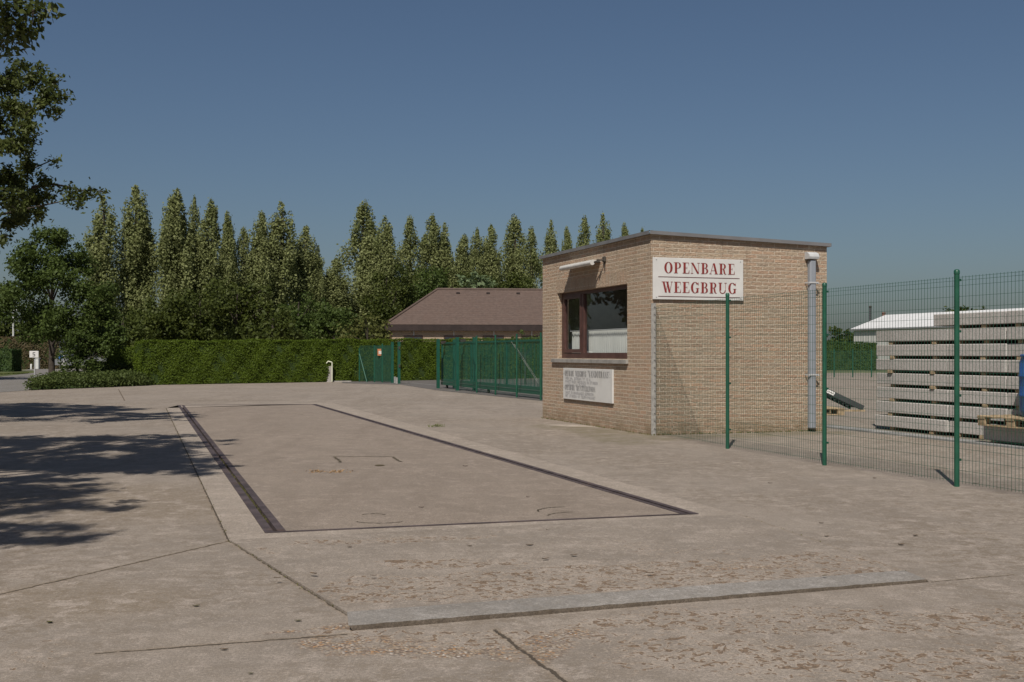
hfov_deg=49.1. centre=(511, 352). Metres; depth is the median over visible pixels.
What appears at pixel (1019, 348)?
concrete slab
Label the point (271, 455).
weighbridge
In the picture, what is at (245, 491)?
gap weeds
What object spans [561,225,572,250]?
poplar tree
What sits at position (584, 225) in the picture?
poplar tree
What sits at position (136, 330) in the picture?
leafy tree
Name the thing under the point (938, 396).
concrete slab
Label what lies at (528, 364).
gate
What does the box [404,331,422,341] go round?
window
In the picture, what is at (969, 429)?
concrete slab
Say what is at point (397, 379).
catch post
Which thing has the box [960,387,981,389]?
spacer
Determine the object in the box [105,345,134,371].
side hedge
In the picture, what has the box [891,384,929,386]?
spacer
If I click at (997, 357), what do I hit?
spacer
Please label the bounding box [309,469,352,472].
leaf litter
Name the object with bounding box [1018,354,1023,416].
barrel
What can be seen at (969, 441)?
concrete edging
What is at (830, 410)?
pallet
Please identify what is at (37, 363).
white pillar
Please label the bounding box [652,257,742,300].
sign
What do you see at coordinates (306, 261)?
poplar tree
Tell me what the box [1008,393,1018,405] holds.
concrete slab
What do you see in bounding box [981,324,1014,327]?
spacer
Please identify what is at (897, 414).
spacer
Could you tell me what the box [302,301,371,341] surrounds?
leafy tree
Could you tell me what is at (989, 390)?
spacer
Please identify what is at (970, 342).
spacer
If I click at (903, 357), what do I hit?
spacer
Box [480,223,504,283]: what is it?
poplar tree
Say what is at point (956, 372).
fence
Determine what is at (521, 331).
bush
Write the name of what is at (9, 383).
road
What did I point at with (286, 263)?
poplar tree
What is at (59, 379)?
shrub border
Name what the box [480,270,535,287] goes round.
leafy tree
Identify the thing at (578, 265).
wall lamp
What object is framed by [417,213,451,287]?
poplar tree
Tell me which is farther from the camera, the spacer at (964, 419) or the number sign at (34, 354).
the number sign at (34, 354)
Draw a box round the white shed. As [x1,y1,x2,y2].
[851,308,1023,358]
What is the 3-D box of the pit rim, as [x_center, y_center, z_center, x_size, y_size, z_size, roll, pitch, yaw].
[-3.254,1.245,17.657,3.960,0.001,20.304,0,0,-18]
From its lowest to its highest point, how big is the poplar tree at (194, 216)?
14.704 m
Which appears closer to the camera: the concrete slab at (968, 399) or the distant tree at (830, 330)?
the concrete slab at (968, 399)
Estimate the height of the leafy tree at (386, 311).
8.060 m
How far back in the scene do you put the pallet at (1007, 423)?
14.97 m
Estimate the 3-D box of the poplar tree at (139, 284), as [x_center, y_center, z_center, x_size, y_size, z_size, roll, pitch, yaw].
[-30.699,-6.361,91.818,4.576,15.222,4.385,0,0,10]
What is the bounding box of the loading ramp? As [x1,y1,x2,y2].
[827,389,864,410]
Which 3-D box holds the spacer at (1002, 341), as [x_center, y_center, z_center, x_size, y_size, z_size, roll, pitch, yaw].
[7.372,-0.153,16.297,1.160,0.049,0.100,0,0,-19]
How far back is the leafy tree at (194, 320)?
70.39 m
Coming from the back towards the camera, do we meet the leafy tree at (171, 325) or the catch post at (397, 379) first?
the leafy tree at (171, 325)
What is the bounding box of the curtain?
[570,328,626,352]
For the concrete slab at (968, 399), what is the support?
on the spacer at (989, 405)
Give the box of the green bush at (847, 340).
[842,332,853,343]
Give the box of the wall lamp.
[559,256,605,270]
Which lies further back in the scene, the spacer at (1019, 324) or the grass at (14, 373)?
the grass at (14, 373)
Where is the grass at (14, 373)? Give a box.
[0,372,28,374]
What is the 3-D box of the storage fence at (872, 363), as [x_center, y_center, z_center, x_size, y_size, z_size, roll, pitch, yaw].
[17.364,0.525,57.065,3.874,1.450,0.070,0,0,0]
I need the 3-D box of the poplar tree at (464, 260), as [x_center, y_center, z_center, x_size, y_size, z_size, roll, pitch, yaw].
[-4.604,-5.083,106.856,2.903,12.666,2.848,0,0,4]
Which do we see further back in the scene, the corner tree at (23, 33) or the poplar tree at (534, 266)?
the poplar tree at (534, 266)
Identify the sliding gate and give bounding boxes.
[441,339,542,394]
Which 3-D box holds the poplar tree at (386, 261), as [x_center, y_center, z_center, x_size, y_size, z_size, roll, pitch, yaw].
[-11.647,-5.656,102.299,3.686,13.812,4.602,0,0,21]
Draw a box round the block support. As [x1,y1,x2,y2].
[991,440,1020,443]
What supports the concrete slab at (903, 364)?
on the spacer at (900, 371)
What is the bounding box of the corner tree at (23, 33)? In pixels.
[0,0,65,58]
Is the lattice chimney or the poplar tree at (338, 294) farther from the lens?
the lattice chimney
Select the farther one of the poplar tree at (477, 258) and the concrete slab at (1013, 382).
the poplar tree at (477, 258)
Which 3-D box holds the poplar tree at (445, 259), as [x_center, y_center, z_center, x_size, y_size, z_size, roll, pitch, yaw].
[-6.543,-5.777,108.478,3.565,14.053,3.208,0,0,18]
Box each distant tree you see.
[827,325,844,341]
[843,328,852,340]
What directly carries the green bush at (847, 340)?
on the ground at (857, 371)
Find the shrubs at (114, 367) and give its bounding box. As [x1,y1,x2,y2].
[86,359,133,371]
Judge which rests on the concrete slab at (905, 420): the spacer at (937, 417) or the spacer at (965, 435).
the spacer at (937, 417)
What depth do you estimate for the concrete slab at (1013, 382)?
15.55 m
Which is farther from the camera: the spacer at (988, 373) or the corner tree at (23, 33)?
the spacer at (988, 373)
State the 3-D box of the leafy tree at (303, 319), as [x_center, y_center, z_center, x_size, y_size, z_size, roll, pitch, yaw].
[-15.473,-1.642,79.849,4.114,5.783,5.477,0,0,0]
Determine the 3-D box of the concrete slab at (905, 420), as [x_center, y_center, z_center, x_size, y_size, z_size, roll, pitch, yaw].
[6.785,1.106,17.798,1.150,0.178,1.708,0,0,-19]
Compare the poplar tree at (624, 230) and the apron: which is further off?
the poplar tree at (624, 230)
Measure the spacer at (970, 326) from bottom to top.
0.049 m
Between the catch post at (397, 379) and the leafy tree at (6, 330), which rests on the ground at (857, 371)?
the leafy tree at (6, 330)
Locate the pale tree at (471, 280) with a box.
[457,270,497,287]
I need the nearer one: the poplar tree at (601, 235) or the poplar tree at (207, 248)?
the poplar tree at (207, 248)
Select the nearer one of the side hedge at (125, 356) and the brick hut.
the brick hut
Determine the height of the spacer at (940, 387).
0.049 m
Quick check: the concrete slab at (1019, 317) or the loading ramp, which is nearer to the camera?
the concrete slab at (1019, 317)
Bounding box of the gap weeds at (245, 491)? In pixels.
[220,458,267,522]
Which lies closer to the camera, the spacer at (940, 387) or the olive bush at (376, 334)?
the spacer at (940, 387)
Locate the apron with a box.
[229,514,901,614]
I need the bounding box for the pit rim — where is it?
[167,403,735,539]
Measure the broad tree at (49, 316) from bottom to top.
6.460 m
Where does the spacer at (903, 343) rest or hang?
on the concrete slab at (939, 350)
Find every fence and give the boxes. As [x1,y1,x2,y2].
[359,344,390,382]
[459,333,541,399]
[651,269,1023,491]
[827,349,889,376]
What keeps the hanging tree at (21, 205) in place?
on the yard at (120, 555)
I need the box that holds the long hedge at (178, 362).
[132,337,542,384]
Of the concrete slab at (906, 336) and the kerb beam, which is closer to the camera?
the kerb beam
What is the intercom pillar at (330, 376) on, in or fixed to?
on the yard at (120, 555)
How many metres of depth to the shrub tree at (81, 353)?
43.32 m
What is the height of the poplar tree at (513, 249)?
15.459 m
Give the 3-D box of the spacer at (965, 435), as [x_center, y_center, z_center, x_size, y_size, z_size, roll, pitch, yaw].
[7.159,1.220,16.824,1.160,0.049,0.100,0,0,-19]
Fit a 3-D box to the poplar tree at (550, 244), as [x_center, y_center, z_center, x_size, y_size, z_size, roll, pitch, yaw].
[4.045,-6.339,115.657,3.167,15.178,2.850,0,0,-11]
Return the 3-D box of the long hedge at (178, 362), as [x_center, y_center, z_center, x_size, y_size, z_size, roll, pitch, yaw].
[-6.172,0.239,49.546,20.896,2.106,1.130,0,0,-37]
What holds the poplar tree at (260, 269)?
on the ground at (857, 371)
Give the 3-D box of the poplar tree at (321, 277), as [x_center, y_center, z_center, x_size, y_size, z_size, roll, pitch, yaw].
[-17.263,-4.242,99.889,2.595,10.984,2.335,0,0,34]
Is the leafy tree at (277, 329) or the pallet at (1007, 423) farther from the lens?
the leafy tree at (277, 329)
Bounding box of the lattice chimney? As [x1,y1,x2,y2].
[869,306,871,320]
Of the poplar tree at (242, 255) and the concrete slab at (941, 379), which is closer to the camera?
the concrete slab at (941, 379)
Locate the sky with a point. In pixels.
(889, 134)
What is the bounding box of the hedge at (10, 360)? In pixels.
[0,348,22,371]
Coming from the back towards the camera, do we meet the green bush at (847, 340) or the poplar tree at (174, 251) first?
the green bush at (847, 340)
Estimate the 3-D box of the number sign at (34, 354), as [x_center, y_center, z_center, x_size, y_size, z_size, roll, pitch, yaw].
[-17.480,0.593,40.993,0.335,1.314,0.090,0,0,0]
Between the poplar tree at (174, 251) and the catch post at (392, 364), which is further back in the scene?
the poplar tree at (174, 251)
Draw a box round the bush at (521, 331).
[502,330,542,383]
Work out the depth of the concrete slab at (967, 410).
16.21 m
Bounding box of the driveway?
[342,379,542,400]
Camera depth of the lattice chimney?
239.83 m
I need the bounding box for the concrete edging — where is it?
[827,425,1023,449]
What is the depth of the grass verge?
70.15 m
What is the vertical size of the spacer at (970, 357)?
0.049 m
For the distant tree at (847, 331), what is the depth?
189.87 m
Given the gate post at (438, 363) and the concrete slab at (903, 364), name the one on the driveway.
the gate post at (438, 363)
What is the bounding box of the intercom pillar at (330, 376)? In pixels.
[326,361,332,381]
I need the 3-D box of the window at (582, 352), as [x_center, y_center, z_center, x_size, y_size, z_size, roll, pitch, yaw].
[1.353,-0.459,19.324,0.195,1.268,3.352,0,0,-19]
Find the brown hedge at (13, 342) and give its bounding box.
[0,336,59,368]
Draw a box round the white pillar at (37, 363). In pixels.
[35,358,40,368]
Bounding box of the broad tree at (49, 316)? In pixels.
[0,225,130,372]
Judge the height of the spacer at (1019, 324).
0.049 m
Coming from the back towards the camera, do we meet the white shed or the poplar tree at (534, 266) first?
the poplar tree at (534, 266)
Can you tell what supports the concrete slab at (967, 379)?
on the spacer at (989, 390)
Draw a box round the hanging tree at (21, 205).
[0,51,110,248]
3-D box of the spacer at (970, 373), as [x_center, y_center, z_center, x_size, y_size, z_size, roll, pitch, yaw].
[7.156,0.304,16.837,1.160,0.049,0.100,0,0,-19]
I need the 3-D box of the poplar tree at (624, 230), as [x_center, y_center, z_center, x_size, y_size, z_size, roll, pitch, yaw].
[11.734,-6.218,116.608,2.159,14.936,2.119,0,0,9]
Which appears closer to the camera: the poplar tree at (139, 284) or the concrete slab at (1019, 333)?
the concrete slab at (1019, 333)
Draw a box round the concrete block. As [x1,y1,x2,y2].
[984,426,1023,443]
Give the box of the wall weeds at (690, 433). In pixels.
[541,417,821,434]
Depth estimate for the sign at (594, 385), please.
19.14 m
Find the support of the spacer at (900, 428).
on the yard at (120, 555)
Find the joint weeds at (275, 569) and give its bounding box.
[166,409,905,611]
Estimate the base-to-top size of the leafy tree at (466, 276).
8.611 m
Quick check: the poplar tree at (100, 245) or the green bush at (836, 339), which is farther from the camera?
the green bush at (836, 339)
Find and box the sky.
[0,0,1023,352]
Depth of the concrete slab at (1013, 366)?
15.56 m
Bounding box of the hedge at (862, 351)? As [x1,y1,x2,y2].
[827,341,877,369]
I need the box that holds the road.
[0,369,83,391]
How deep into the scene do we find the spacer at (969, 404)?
16.68 m
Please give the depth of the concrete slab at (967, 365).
16.12 m
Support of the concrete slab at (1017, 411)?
on the spacer
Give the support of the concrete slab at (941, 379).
on the spacer at (897, 385)
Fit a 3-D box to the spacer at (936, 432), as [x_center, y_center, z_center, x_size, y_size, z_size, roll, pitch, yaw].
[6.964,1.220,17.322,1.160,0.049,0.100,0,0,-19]
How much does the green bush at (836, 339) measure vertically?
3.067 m
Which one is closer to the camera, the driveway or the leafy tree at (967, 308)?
the driveway
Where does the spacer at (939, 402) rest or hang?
on the concrete slab at (904, 407)
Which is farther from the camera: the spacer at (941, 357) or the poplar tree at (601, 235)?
the poplar tree at (601, 235)
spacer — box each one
[887,370,929,372]
[888,412,914,415]
[889,342,931,344]
[889,398,926,401]
[890,356,932,358]
[890,427,914,429]
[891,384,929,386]
[929,431,953,433]
[931,371,953,373]
[931,386,953,388]
[931,416,953,418]
[932,341,953,343]
[932,401,953,403]
[934,356,953,358]
[960,325,980,328]
[960,341,983,343]
[960,356,978,358]
[960,372,980,374]
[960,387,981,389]
[960,403,981,405]
[960,418,977,420]
[960,433,978,436]
[980,356,1016,359]
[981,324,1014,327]
[981,372,1016,375]
[982,388,1014,391]
[982,404,1014,407]
[984,340,1017,343]
[1016,323,1023,326]
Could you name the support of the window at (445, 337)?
in the bungalow
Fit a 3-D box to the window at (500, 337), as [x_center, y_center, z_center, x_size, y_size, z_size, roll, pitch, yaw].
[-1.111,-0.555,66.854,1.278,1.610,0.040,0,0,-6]
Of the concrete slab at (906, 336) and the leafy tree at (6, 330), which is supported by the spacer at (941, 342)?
the concrete slab at (906, 336)
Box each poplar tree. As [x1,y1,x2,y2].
[82,196,132,357]
[114,185,161,320]
[153,188,197,316]
[187,194,200,279]
[191,197,236,328]
[217,210,239,339]
[235,226,253,301]
[243,210,282,332]
[266,201,302,318]
[286,225,325,338]
[307,245,327,341]
[323,257,353,338]
[335,199,381,326]
[362,215,403,338]
[394,215,425,309]
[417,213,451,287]
[437,222,454,287]
[449,233,477,287]
[470,226,484,274]
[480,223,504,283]
[500,213,528,286]
[518,225,542,287]
[536,219,559,286]
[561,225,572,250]
[576,214,591,247]
[592,211,611,242]
[619,223,629,236]
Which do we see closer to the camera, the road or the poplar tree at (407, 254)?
the road
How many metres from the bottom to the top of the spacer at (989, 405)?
0.049 m
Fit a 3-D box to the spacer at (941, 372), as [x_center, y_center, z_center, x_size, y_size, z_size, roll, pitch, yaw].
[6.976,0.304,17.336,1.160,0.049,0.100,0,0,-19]
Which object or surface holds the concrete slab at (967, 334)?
on the spacer at (1002, 341)
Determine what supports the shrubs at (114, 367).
on the yard at (120, 555)
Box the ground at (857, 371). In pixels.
[21,353,886,372]
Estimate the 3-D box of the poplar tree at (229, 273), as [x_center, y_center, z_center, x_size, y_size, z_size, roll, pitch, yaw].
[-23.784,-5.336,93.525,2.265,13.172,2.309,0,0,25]
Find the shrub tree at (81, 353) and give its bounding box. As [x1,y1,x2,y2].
[53,327,113,372]
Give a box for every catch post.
[391,342,394,382]
[395,342,399,383]
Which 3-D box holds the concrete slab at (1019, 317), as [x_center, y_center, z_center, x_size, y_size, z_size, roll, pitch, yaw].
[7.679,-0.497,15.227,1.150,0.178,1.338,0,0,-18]
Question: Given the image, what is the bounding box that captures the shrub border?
[22,368,155,389]
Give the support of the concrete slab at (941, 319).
on the spacer at (989, 326)
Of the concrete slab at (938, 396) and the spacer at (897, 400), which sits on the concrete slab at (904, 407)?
the spacer at (897, 400)
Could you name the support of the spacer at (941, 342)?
on the concrete slab at (939, 350)
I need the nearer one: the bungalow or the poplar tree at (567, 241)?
the bungalow
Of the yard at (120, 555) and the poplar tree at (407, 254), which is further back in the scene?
the poplar tree at (407, 254)
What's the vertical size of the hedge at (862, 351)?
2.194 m
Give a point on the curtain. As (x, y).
(607, 341)
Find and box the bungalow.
[385,288,542,341]
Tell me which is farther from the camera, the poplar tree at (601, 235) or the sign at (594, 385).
the poplar tree at (601, 235)
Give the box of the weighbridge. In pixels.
[178,404,698,532]
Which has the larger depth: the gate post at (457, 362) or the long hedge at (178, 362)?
the long hedge at (178, 362)
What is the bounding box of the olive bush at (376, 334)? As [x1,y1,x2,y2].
[332,312,392,341]
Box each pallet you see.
[827,406,844,414]
[977,414,1023,428]
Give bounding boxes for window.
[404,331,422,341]
[444,331,462,339]
[483,331,503,340]
[551,285,627,363]
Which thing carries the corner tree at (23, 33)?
on the yard at (120, 555)
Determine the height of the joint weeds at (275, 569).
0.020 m
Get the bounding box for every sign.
[29,351,38,376]
[563,368,613,403]
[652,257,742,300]
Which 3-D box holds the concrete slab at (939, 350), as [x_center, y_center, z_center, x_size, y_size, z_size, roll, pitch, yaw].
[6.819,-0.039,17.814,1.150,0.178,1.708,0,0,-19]
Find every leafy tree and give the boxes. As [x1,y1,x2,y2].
[0,288,65,347]
[99,310,167,349]
[125,297,190,342]
[153,276,233,342]
[197,279,277,342]
[240,306,308,342]
[273,290,325,341]
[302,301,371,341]
[357,262,420,341]
[407,264,452,307]
[456,270,491,287]
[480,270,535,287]
[942,305,984,311]
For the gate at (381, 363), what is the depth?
47.11 m
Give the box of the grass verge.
[0,370,33,375]
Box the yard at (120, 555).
[0,373,1023,681]
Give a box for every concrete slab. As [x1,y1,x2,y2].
[875,414,953,431]
[877,329,947,341]
[877,344,948,355]
[877,359,947,370]
[877,373,953,386]
[877,387,953,401]
[877,400,953,416]
[934,311,1014,325]
[947,359,1008,372]
[948,327,1006,340]
[948,344,1007,355]
[948,375,1016,388]
[948,390,1014,404]
[950,405,1014,420]
[950,420,1003,435]
[1007,310,1023,323]
[1007,327,1023,339]
[1007,376,1018,389]
[1008,343,1023,355]
[1008,360,1019,372]
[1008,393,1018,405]
[1009,409,1023,422]
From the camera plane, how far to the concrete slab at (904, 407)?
17.60 m
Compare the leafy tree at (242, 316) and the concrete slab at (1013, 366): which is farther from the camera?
the leafy tree at (242, 316)
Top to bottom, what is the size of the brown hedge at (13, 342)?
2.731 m
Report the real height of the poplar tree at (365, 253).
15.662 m
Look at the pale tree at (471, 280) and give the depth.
87.92 m
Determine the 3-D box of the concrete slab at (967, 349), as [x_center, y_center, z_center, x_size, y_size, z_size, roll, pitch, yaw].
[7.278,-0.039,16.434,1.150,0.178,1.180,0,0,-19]
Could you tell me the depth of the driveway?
40.08 m
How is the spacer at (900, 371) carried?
on the concrete slab at (941, 379)
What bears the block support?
on the yard at (120, 555)
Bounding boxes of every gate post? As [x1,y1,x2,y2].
[436,339,454,387]
[455,337,475,390]
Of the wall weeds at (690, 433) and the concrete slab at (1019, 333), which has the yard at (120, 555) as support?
the wall weeds at (690, 433)
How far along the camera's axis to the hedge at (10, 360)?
73.02 m
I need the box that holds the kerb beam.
[347,570,927,630]
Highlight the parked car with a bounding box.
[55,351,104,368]
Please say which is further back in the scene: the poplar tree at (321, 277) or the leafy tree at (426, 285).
the poplar tree at (321, 277)
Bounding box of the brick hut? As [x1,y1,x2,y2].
[539,230,830,434]
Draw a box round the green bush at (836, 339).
[830,336,842,343]

